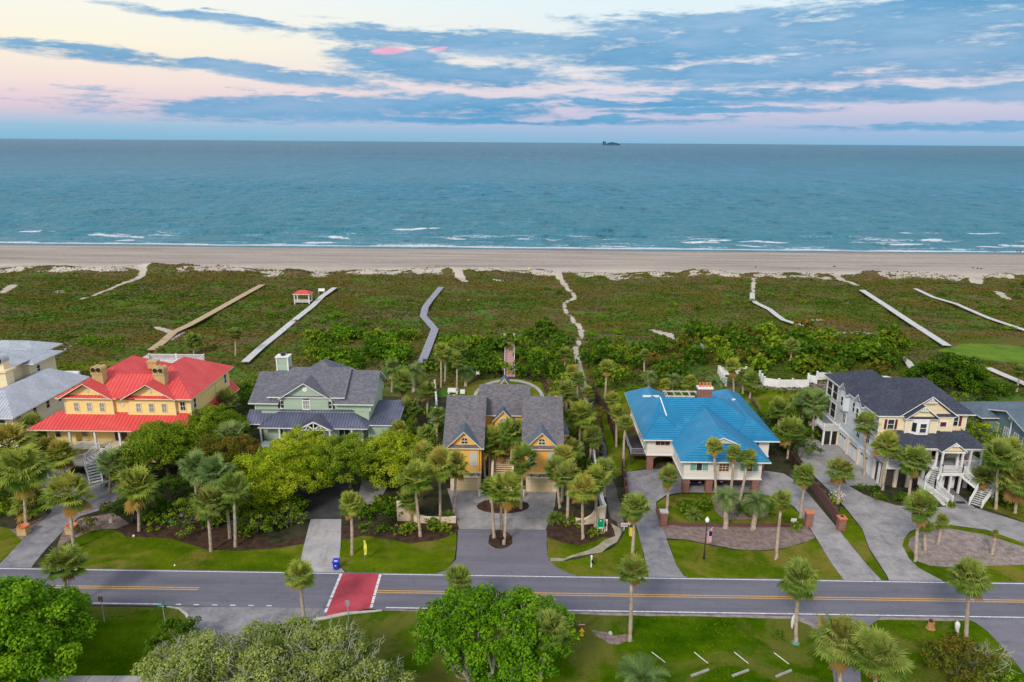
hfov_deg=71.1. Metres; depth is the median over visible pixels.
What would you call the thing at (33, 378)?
silver roofed house
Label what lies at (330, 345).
shrub
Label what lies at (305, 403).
window
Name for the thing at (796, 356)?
shrub
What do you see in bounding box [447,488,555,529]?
entrance court
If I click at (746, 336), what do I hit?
shrub
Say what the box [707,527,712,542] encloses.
flag
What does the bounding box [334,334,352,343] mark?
shrub
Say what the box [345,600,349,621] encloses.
sign post
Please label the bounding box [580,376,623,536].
beach path
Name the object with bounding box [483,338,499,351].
shrub
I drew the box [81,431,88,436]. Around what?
window
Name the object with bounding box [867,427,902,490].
palm tree
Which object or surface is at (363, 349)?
shrub
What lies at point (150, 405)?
window
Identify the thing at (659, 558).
driveway
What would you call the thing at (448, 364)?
shrub
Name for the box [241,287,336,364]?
boardwalk
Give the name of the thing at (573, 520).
shrub
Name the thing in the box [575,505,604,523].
garden wall
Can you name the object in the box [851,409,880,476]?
palm tree
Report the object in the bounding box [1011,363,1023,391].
palm tree
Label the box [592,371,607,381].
shrub
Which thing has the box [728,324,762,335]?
shrub
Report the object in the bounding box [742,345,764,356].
shrub
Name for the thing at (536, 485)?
garage door
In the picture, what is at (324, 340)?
shrub
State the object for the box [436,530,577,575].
drive apron
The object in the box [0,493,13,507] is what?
shrub
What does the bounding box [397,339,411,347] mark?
shrub
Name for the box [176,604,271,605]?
dashed edge line
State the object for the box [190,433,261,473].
live oak tree
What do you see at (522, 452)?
palm tree
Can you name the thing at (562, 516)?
shrub
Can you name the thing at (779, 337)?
shrub
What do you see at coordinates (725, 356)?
shrub
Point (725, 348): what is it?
shrub
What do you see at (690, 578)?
road edge line
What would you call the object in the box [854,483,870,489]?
shrub
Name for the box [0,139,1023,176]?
open sea
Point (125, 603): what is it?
road edge line
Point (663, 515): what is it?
gate pier
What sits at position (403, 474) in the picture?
tree
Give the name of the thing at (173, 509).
shrub
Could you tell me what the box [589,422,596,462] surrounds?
garden wall
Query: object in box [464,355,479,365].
shrub
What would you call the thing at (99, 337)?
shrub
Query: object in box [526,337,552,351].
shrub
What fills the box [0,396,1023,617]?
ground
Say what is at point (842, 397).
window
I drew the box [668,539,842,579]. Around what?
lawn
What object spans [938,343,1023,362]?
lawn
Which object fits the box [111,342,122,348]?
shrub
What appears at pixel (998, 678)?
shrub
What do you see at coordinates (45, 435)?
tree
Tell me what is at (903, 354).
shrub
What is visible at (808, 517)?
gate pier
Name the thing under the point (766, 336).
shrub
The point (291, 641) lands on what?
half bare oak tree
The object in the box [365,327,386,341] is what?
shrub
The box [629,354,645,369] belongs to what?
shrub
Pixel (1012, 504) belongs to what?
shrub
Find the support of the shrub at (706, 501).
on the lawn at (786, 517)
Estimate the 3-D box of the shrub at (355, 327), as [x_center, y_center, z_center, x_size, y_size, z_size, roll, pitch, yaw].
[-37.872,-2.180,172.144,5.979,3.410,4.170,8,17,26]
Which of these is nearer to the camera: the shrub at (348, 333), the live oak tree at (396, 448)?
the live oak tree at (396, 448)
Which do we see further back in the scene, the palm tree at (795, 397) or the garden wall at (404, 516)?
the palm tree at (795, 397)
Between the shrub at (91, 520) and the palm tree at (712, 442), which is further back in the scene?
the palm tree at (712, 442)
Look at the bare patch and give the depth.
69.14 m
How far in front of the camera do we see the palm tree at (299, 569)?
68.71 m
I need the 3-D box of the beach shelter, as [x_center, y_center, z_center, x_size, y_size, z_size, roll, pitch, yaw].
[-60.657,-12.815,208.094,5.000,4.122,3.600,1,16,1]
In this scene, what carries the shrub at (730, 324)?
on the dunes and beach
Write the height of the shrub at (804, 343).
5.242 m
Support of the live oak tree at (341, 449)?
on the ground at (429, 503)
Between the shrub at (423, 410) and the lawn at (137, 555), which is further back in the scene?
the shrub at (423, 410)
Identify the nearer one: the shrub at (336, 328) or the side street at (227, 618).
the side street at (227, 618)
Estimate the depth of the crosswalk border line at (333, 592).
75.66 m
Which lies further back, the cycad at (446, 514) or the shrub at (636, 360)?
the shrub at (636, 360)
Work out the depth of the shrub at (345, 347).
155.88 m
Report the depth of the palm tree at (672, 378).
135.97 m
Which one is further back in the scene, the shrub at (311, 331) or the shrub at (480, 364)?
the shrub at (311, 331)
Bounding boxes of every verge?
[377,609,964,620]
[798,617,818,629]
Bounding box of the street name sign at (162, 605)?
[157,601,167,628]
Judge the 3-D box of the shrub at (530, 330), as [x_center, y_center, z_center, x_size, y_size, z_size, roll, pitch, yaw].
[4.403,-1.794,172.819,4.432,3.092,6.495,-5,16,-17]
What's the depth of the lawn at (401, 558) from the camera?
82.42 m
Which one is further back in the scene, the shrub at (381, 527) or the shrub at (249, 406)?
the shrub at (249, 406)
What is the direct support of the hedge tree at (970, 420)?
on the ground at (429, 503)
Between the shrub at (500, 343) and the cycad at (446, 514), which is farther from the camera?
the shrub at (500, 343)
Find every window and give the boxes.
[45,400,49,408]
[54,431,61,437]
[73,402,79,411]
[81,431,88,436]
[86,402,92,411]
[98,402,105,411]
[135,403,141,412]
[148,403,154,412]
[161,403,167,412]
[179,401,186,410]
[193,397,196,408]
[280,400,283,408]
[302,400,310,409]
[328,401,332,408]
[338,429,350,436]
[461,437,467,443]
[538,438,545,444]
[655,441,669,445]
[689,463,708,470]
[718,463,729,471]
[739,464,759,471]
[840,395,843,406]
[842,412,846,423]
[852,401,855,412]
[855,407,859,418]
[866,435,870,444]
[886,419,895,429]
[918,423,927,433]
[939,421,947,427]
[953,416,959,426]
[1002,426,1008,438]
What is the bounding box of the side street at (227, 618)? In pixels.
[173,606,327,675]
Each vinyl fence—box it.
[717,365,726,385]
[719,366,746,374]
[759,370,830,387]
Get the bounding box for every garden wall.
[396,501,455,522]
[431,380,437,427]
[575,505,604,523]
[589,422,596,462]
[598,492,606,520]
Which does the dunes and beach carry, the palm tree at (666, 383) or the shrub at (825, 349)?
the shrub at (825, 349)
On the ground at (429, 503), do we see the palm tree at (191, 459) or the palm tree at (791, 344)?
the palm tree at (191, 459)
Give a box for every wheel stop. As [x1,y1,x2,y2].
[690,668,708,676]
[731,669,748,676]
[775,669,791,677]
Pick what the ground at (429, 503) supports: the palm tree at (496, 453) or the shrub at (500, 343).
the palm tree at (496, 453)
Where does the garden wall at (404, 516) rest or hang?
on the mulch bed at (429, 535)
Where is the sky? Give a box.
[0,0,1023,145]
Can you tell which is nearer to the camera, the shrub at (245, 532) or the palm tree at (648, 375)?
the shrub at (245, 532)
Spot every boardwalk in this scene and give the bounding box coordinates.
[147,285,264,352]
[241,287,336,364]
[417,287,443,365]
[504,342,514,378]
[750,293,819,328]
[859,290,950,347]
[893,355,913,368]
[913,288,1023,331]
[987,367,1023,385]
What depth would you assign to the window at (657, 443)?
103.38 m
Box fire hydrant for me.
[579,624,584,635]
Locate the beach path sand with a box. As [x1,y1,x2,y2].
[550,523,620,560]
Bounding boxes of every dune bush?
[265,311,277,316]
[319,314,333,318]
[359,321,369,325]
[610,335,623,339]
[1003,325,1019,330]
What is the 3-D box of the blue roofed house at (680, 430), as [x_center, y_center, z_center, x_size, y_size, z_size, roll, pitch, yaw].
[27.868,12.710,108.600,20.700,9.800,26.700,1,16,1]
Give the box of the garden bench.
[447,388,464,393]
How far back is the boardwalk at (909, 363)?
154.69 m
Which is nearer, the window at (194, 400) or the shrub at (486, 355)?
the window at (194, 400)
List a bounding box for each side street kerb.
[166,606,191,628]
[240,610,381,646]
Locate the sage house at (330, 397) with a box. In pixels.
[246,352,404,456]
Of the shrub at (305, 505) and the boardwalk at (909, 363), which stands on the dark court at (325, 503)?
the shrub at (305, 505)
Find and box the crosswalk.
[326,573,378,615]
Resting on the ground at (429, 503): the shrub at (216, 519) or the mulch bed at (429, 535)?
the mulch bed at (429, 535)
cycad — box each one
[442,509,454,520]
[545,511,562,525]
[684,507,703,521]
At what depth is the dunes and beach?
233.95 m
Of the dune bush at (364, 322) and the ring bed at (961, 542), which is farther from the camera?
the dune bush at (364, 322)
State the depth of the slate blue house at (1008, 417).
109.97 m
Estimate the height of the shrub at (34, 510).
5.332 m
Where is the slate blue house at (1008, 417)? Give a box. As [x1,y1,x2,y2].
[960,401,1023,461]
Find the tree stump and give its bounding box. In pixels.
[926,619,935,630]
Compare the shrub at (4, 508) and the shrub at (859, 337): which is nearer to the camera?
the shrub at (4, 508)
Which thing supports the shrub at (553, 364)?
on the dunes and beach
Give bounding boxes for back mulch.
[470,370,549,393]
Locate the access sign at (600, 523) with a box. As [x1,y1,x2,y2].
[597,519,603,533]
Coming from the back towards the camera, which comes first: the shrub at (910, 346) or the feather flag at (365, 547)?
the shrub at (910, 346)
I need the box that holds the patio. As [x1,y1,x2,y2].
[358,479,385,504]
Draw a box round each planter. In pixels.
[16,523,31,535]
[64,522,78,534]
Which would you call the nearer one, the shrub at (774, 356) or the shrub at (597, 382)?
the shrub at (597, 382)
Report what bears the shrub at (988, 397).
on the back lawn
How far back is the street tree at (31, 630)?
59.94 m
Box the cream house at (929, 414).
[807,369,995,508]
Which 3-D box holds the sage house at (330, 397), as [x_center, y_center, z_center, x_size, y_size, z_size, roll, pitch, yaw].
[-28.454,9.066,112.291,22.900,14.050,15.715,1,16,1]
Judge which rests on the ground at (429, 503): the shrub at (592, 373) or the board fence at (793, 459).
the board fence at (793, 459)
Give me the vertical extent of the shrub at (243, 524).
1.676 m
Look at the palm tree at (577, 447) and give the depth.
99.25 m
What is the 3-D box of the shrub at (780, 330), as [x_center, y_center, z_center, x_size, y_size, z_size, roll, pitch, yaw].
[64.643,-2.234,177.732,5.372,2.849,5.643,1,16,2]
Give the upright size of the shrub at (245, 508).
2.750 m
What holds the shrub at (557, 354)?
on the dunes and beach
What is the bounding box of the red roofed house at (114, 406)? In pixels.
[26,353,239,483]
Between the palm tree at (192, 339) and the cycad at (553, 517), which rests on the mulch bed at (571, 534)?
the cycad at (553, 517)
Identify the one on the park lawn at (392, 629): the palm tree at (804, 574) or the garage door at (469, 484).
the palm tree at (804, 574)
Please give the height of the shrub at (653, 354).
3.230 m
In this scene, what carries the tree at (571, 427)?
on the ground at (429, 503)
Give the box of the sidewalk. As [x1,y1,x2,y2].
[38,676,271,681]
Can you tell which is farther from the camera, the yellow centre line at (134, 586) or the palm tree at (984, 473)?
the palm tree at (984, 473)
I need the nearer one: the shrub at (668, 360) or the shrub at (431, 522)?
the shrub at (431, 522)
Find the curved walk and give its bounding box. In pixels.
[474,379,543,395]
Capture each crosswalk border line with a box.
[324,573,341,611]
[370,574,381,606]
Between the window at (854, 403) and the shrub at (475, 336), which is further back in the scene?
the shrub at (475, 336)
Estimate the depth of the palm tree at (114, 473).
95.24 m
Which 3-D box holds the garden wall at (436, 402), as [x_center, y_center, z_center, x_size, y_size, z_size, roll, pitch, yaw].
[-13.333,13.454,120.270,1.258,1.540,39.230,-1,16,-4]
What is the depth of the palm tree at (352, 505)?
80.61 m
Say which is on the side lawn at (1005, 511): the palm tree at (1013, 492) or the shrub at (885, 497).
the palm tree at (1013, 492)
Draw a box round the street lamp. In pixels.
[702,516,710,558]
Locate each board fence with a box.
[592,382,614,441]
[621,459,627,497]
[775,431,801,467]
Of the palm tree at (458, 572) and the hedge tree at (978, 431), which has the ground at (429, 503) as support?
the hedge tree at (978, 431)
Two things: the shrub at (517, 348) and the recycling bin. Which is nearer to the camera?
the recycling bin
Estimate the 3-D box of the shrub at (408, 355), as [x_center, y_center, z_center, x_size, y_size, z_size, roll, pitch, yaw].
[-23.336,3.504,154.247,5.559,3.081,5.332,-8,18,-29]
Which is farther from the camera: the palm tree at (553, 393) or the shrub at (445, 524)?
the palm tree at (553, 393)
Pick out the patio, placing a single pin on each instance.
(366, 494)
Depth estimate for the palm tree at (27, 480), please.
85.40 m
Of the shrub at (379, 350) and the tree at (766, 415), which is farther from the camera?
the shrub at (379, 350)
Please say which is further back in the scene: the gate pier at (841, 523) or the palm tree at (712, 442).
the palm tree at (712, 442)
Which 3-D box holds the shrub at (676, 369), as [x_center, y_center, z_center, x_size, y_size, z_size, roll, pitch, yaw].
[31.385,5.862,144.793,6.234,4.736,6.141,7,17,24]
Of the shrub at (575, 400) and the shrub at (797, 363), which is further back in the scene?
the shrub at (797, 363)
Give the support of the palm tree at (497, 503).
on the ground at (429, 503)
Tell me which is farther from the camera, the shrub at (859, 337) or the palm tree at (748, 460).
the shrub at (859, 337)
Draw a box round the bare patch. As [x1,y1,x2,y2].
[592,630,633,644]
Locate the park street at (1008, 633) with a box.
[969,618,1023,672]
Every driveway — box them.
[0,472,125,567]
[301,519,343,571]
[626,469,749,576]
[758,471,880,579]
[795,438,1023,580]
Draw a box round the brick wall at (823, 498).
[808,479,842,522]
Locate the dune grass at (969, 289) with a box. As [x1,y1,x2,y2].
[0,262,1023,396]
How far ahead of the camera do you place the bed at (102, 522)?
88.75 m
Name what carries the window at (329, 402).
in the sage house at (330, 397)
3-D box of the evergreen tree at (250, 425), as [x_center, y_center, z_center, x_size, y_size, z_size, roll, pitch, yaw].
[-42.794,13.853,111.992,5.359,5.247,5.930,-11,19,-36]
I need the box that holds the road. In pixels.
[0,567,1023,618]
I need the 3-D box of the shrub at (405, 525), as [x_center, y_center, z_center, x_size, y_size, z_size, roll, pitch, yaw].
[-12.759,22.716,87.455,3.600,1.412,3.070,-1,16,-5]
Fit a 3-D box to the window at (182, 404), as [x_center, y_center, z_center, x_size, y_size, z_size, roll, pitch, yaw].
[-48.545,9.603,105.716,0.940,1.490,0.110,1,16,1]
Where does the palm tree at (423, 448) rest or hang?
on the ground at (429, 503)
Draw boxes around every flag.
[363,540,366,560]
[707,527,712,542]
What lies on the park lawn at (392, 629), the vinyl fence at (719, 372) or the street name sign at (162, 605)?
the street name sign at (162, 605)
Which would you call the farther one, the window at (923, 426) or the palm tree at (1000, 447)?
the window at (923, 426)
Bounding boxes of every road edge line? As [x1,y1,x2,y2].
[0,568,338,573]
[100,603,150,603]
[386,607,1023,617]
[387,574,1023,583]
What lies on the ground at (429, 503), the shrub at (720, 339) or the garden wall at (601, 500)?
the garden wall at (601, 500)
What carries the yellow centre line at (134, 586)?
on the road
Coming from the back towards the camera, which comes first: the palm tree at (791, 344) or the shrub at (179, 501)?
the palm tree at (791, 344)
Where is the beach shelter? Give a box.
[292,290,312,303]
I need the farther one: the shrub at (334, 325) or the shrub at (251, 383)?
the shrub at (334, 325)
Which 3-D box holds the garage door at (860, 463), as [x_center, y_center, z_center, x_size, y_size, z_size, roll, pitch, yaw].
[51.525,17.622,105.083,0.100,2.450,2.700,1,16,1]
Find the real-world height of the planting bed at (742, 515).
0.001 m
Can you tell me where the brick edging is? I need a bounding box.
[667,521,804,526]
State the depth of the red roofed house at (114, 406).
105.64 m
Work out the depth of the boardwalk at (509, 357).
155.47 m
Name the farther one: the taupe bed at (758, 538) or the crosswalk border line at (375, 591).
the taupe bed at (758, 538)
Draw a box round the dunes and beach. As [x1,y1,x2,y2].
[0,245,1023,401]
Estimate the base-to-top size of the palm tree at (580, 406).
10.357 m
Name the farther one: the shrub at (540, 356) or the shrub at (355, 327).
the shrub at (355, 327)
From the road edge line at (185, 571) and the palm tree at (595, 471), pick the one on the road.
the road edge line at (185, 571)
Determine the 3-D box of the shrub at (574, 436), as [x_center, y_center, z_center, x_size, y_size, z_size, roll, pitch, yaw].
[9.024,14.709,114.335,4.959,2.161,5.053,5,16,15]
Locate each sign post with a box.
[98,596,104,621]
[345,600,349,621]
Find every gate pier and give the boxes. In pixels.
[659,509,668,526]
[803,509,814,527]
[836,515,847,530]
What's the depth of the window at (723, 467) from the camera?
96.74 m
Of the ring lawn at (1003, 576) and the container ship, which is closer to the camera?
the ring lawn at (1003, 576)
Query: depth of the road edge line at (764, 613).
72.82 m
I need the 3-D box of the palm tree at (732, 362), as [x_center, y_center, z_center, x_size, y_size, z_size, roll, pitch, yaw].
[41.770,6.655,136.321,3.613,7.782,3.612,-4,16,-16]
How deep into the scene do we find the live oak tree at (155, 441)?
98.19 m
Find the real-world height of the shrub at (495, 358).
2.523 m
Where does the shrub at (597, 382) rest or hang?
on the dunes and beach
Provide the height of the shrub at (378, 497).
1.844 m
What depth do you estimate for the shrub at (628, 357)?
155.13 m
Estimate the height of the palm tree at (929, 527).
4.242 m
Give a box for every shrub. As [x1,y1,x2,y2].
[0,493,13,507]
[0,502,13,515]
[74,337,85,344]
[75,517,99,532]
[80,334,95,342]
[85,338,96,345]
[91,335,103,339]
[95,339,111,346]
[98,500,110,510]
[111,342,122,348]
[116,334,127,341]
[135,512,152,524]
[142,616,218,654]
[143,500,171,514]
[143,510,171,531]
[155,498,181,512]
[161,507,184,521]
[201,515,226,529]
[224,503,250,518]
[229,501,262,523]
[232,524,255,537]
[235,379,256,387]
[235,403,254,415]
[236,382,249,392]
[237,520,249,530]
[240,387,251,402]
[259,496,279,508]
[270,511,292,525]
[274,516,295,528]
[281,495,311,513]
[286,494,303,509]
[298,347,324,361]
[302,328,325,342]
[302,340,322,350]
[305,339,327,355]
[312,329,334,342]
[315,348,334,359]
[316,347,347,360]
[316,349,354,361]
[320,329,335,339]
[320,337,333,345]
[321,341,338,348]
[324,351,350,362]
[329,323,346,331]
[330,345,355,357]
[331,347,357,356]
[332,325,349,341]
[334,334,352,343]
[335,359,354,366]
[337,326,359,337]
[343,329,363,338]
[346,325,364,338]
[346,363,365,369]
[347,358,364,365]
[350,352,375,364]
[357,508,377,521]
[357,521,373,533]
[358,341,375,357]
[359,331,379,337]
[359,341,392,356]
[361,501,373,512]
[363,334,390,352]
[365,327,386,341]
[368,349,388,358]
[369,493,391,510]
[370,500,390,516]
[371,339,396,349]
[374,523,391,533]
[378,332,395,342]
[380,336,399,352]
[382,346,407,364]
[384,504,402,521]
[391,343,413,357]
[392,520,421,535]
[394,350,415,365]
[395,327,416,333]
[397,329,413,340]
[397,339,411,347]
[409,329,422,339]
[417,357,438,369]
[418,361,439,370]
[418,406,430,414]
[423,404,443,414]
[424,517,440,531]
[427,422,443,434]
[433,521,452,533]
[437,335,453,344]
[439,360,475,374]
[445,335,471,349]
[456,335,473,347]
[458,360,481,374]
[463,350,482,365]
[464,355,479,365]
[467,334,485,345]
[469,351,488,364]
[471,355,492,371]
[472,343,490,351]
[473,359,503,379]
[476,348,498,357]
[481,335,513,350]
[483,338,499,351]
[484,355,510,364]
[486,357,511,373]
[507,334,530,345]
[509,360,536,377]
[513,345,534,360]
[515,344,541,355]
[519,347,554,359]
[520,358,550,381]
[521,327,539,338]
[523,347,545,356]
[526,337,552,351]
[528,351,548,369]
[532,316,554,335]
[535,323,564,336]
[536,358,554,373]
[546,332,575,345]
[546,346,572,358]
[546,361,577,376]
[549,338,572,357]
[549,363,569,374]
[549,371,585,390]
[559,512,573,526]
[563,397,581,408]
[567,427,583,441]
[567,617,580,630]
[569,517,584,527]
[575,349,603,367]
[575,455,591,471]
[583,336,613,347]
[585,441,604,456]
[585,526,604,537]
[589,378,608,386]
[590,366,613,377]
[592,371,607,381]
[593,340,614,361]
[593,363,628,376]
[600,350,631,363]
[608,370,624,382]
[613,366,630,379]
[614,340,627,346]
[618,343,640,359]
[621,352,637,361]
[625,371,643,383]
[629,339,660,353]
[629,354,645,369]
[639,349,663,362]
[649,334,666,339]
[649,339,671,355]
[651,357,681,379]
[653,363,673,376]
[654,362,675,375]
[657,337,672,347]
[664,355,678,365]
[665,344,684,351]
[668,359,695,376]
[671,346,701,364]
[674,333,695,347]
[674,333,698,348]
[677,499,707,516]
[681,319,711,339]
[683,340,712,363]
[687,321,719,337]
[695,493,713,511]
[698,324,727,341]
[698,335,735,352]
[714,326,735,338]
[714,350,739,361]
[716,345,735,356]
[717,341,742,355]
[722,321,747,331]
[722,325,748,342]
[723,332,750,347]
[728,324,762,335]
[734,331,765,346]
[734,501,752,516]
[736,345,766,361]
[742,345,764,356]
[743,341,758,352]
[745,352,775,373]
[745,355,771,369]
[752,501,776,516]
[753,332,776,343]
[754,343,792,364]
[756,321,781,335]
[757,345,782,360]
[760,336,785,353]
[761,332,788,344]
[764,326,786,335]
[767,417,784,427]
[769,431,806,450]
[771,321,787,330]
[771,339,798,354]
[771,629,785,641]
[784,326,815,341]
[785,357,828,374]
[790,352,824,372]
[790,521,803,532]
[792,317,825,332]
[794,336,829,350]
[797,337,831,359]
[797,355,823,371]
[804,342,836,362]
[804,417,816,429]
[804,425,820,436]
[809,328,833,340]
[815,345,834,360]
[819,358,847,372]
[824,352,855,371]
[825,327,841,339]
[828,344,850,358]
[828,493,842,504]
[831,333,860,344]
[838,346,869,365]
[839,338,874,360]
[845,333,869,340]
[849,342,872,359]
[854,340,880,349]
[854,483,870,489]
[855,333,872,340]
[856,342,881,360]
[859,334,887,347]
[863,344,884,356]
[863,359,891,374]
[865,484,878,494]
[867,324,909,339]
[870,346,907,365]
[870,492,884,499]
[872,328,896,344]
[874,347,907,364]
[874,353,901,366]
[874,493,888,501]
[881,329,912,347]
[886,336,914,347]
[893,494,904,501]
[896,342,915,349]
[958,639,1019,681]
[967,659,1023,681]
[976,393,999,400]
[989,380,1015,393]
[991,493,1014,508]
[993,387,1012,398]
[999,382,1020,394]
[1006,502,1023,512]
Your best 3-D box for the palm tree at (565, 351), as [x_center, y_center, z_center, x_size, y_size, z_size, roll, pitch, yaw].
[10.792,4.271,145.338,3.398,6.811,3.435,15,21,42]
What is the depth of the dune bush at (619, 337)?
172.96 m
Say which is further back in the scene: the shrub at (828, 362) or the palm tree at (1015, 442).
the shrub at (828, 362)
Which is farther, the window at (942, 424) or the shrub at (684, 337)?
the shrub at (684, 337)
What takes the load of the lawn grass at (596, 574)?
on the ground at (429, 503)
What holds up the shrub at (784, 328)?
on the dunes and beach
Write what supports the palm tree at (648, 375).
on the back lawn at (615, 455)
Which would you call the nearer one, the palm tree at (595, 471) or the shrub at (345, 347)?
the palm tree at (595, 471)
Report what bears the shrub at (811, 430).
on the back lawn at (761, 399)
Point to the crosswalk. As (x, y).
(357, 591)
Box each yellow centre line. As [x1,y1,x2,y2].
[52,585,199,587]
[53,587,197,589]
[377,590,1023,600]
[377,592,1023,602]
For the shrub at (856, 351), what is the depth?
155.56 m
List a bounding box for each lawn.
[0,527,20,561]
[0,607,1023,681]
[40,529,303,570]
[56,361,117,379]
[339,532,455,573]
[457,378,545,395]
[547,537,608,559]
[552,526,648,576]
[602,386,763,476]
[657,494,803,522]
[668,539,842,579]
[745,386,825,438]
[840,506,886,579]
[903,525,1023,581]
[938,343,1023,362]
[970,471,1023,521]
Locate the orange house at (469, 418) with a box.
[443,374,568,502]
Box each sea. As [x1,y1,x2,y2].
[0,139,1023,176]
[0,169,1023,253]
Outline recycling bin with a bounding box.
[332,558,340,569]
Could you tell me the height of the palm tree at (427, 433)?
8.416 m
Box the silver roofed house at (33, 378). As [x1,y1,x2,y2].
[0,340,89,447]
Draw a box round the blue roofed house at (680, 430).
[624,382,779,492]
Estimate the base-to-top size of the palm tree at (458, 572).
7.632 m
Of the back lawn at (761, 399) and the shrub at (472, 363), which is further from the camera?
the shrub at (472, 363)
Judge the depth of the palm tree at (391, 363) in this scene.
134.54 m
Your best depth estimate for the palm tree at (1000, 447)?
91.49 m
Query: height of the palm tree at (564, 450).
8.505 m
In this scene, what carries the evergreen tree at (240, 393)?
on the ground at (429, 503)
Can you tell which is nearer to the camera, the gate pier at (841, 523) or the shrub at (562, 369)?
the gate pier at (841, 523)
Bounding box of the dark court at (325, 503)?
[225,471,359,524]
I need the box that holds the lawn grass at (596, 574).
[0,473,1023,681]
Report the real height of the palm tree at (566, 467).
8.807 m
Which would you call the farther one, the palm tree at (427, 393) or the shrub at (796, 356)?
the shrub at (796, 356)
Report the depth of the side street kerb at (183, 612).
72.51 m
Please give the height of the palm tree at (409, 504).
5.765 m
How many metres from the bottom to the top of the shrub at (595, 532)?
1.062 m
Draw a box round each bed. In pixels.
[10,513,48,540]
[58,513,128,546]
[116,524,305,549]
[341,520,457,543]
[477,500,528,513]
[488,530,511,548]
[546,512,617,544]
[663,525,814,549]
[712,496,769,519]
[754,381,826,390]
[908,529,1023,566]
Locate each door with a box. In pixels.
[113,432,128,440]
[456,478,476,490]
[530,479,552,491]
[837,431,846,451]
[848,440,857,461]
[858,450,868,472]
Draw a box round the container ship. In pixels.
[603,141,619,144]
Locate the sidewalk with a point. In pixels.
(103, 679)
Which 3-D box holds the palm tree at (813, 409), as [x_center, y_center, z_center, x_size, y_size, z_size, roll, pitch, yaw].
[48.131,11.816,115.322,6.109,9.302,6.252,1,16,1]
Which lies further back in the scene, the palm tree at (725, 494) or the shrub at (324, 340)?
the shrub at (324, 340)
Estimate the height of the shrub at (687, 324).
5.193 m
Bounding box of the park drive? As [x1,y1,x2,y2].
[799,616,881,681]
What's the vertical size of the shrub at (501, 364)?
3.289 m
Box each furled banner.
[791,614,794,628]
[955,621,959,635]
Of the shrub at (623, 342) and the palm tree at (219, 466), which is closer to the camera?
the palm tree at (219, 466)
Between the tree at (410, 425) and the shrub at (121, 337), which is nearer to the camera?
the tree at (410, 425)
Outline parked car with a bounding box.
[689,480,700,484]
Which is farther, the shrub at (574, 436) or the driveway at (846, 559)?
the shrub at (574, 436)
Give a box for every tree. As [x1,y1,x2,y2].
[0,418,39,475]
[0,442,52,522]
[0,472,17,497]
[0,575,98,681]
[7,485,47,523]
[16,411,46,439]
[32,433,46,443]
[33,435,58,469]
[36,469,98,544]
[37,541,93,589]
[41,437,81,488]
[93,446,129,492]
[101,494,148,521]
[106,454,135,492]
[111,463,163,531]
[112,420,212,476]
[130,606,419,681]
[134,473,203,508]
[154,345,167,357]
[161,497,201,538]
[174,403,254,445]
[175,448,208,508]
[183,332,204,353]
[188,482,226,551]
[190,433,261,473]
[191,452,237,520]
[213,470,252,546]
[214,386,240,413]
[214,419,250,443]
[215,478,247,538]
[217,443,334,514]
[228,326,243,355]
[229,389,248,414]
[236,413,257,433]
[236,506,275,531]
[263,424,336,462]
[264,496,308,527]
[280,558,315,617]
[309,432,385,488]
[339,490,365,555]
[351,429,434,490]
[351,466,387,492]
[381,358,400,392]
[386,456,410,484]
[387,418,408,435]
[390,366,414,397]
[395,457,433,536]
[396,488,422,520]
[399,395,422,423]
[401,361,425,392]
[401,414,421,436]
[407,438,433,497]
[408,583,580,681]
[416,381,437,417]
[417,424,439,476]
[423,438,441,448]
[425,443,458,522]
[427,406,444,435]
[433,342,449,387]
[442,346,454,381]
[443,562,472,596]
[447,351,466,393]
[449,448,470,513]
[452,338,468,355]
[458,365,475,386]
[479,475,504,537]
[481,429,497,480]
[485,423,503,476]
[487,429,509,473]
[487,468,526,544]
[489,484,510,529]
[496,416,521,469]
[506,441,539,509]
[533,607,572,681]
[541,453,566,508]
[547,388,564,406]
[549,443,576,501]
[551,458,582,522]
[557,377,577,409]
[559,346,573,365]
[560,436,585,474]
[563,363,578,392]
[563,416,584,436]
[565,471,600,539]
[566,397,597,457]
[569,369,585,399]
[580,385,594,401]
[580,461,613,527]
[581,423,602,463]
[588,406,607,426]
[590,456,618,496]
[598,359,615,396]
[604,390,620,421]
[609,403,623,446]
[614,651,670,681]
[615,552,651,641]
[616,414,633,466]
[618,492,652,553]
[639,348,648,371]
[641,370,657,387]
[658,462,679,511]
[659,378,670,394]
[664,373,681,392]
[681,374,696,395]
[705,375,726,390]
[705,436,724,501]
[711,485,741,528]
[722,356,742,391]
[723,443,743,498]
[736,367,750,393]
[737,448,757,502]
[741,368,762,398]
[742,489,772,530]
[753,408,776,425]
[765,405,801,427]
[768,395,791,426]
[770,488,792,559]
[773,415,809,458]
[777,554,821,643]
[783,337,800,365]
[786,436,824,459]
[789,390,812,425]
[789,462,816,518]
[793,386,831,437]
[806,611,869,681]
[823,455,856,503]
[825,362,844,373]
[843,622,915,681]
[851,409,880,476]
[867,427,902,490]
[892,443,935,495]
[897,351,998,396]
[901,486,940,561]
[919,519,936,550]
[919,631,999,681]
[935,512,949,544]
[943,555,996,638]
[949,391,973,401]
[965,416,984,436]
[965,425,994,459]
[968,465,994,489]
[972,421,1002,439]
[975,432,1001,464]
[980,434,1023,509]
[990,529,998,554]
[992,457,1023,513]
[995,435,1023,482]
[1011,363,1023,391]
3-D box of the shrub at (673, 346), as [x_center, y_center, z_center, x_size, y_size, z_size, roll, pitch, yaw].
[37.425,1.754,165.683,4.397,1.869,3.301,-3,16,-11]

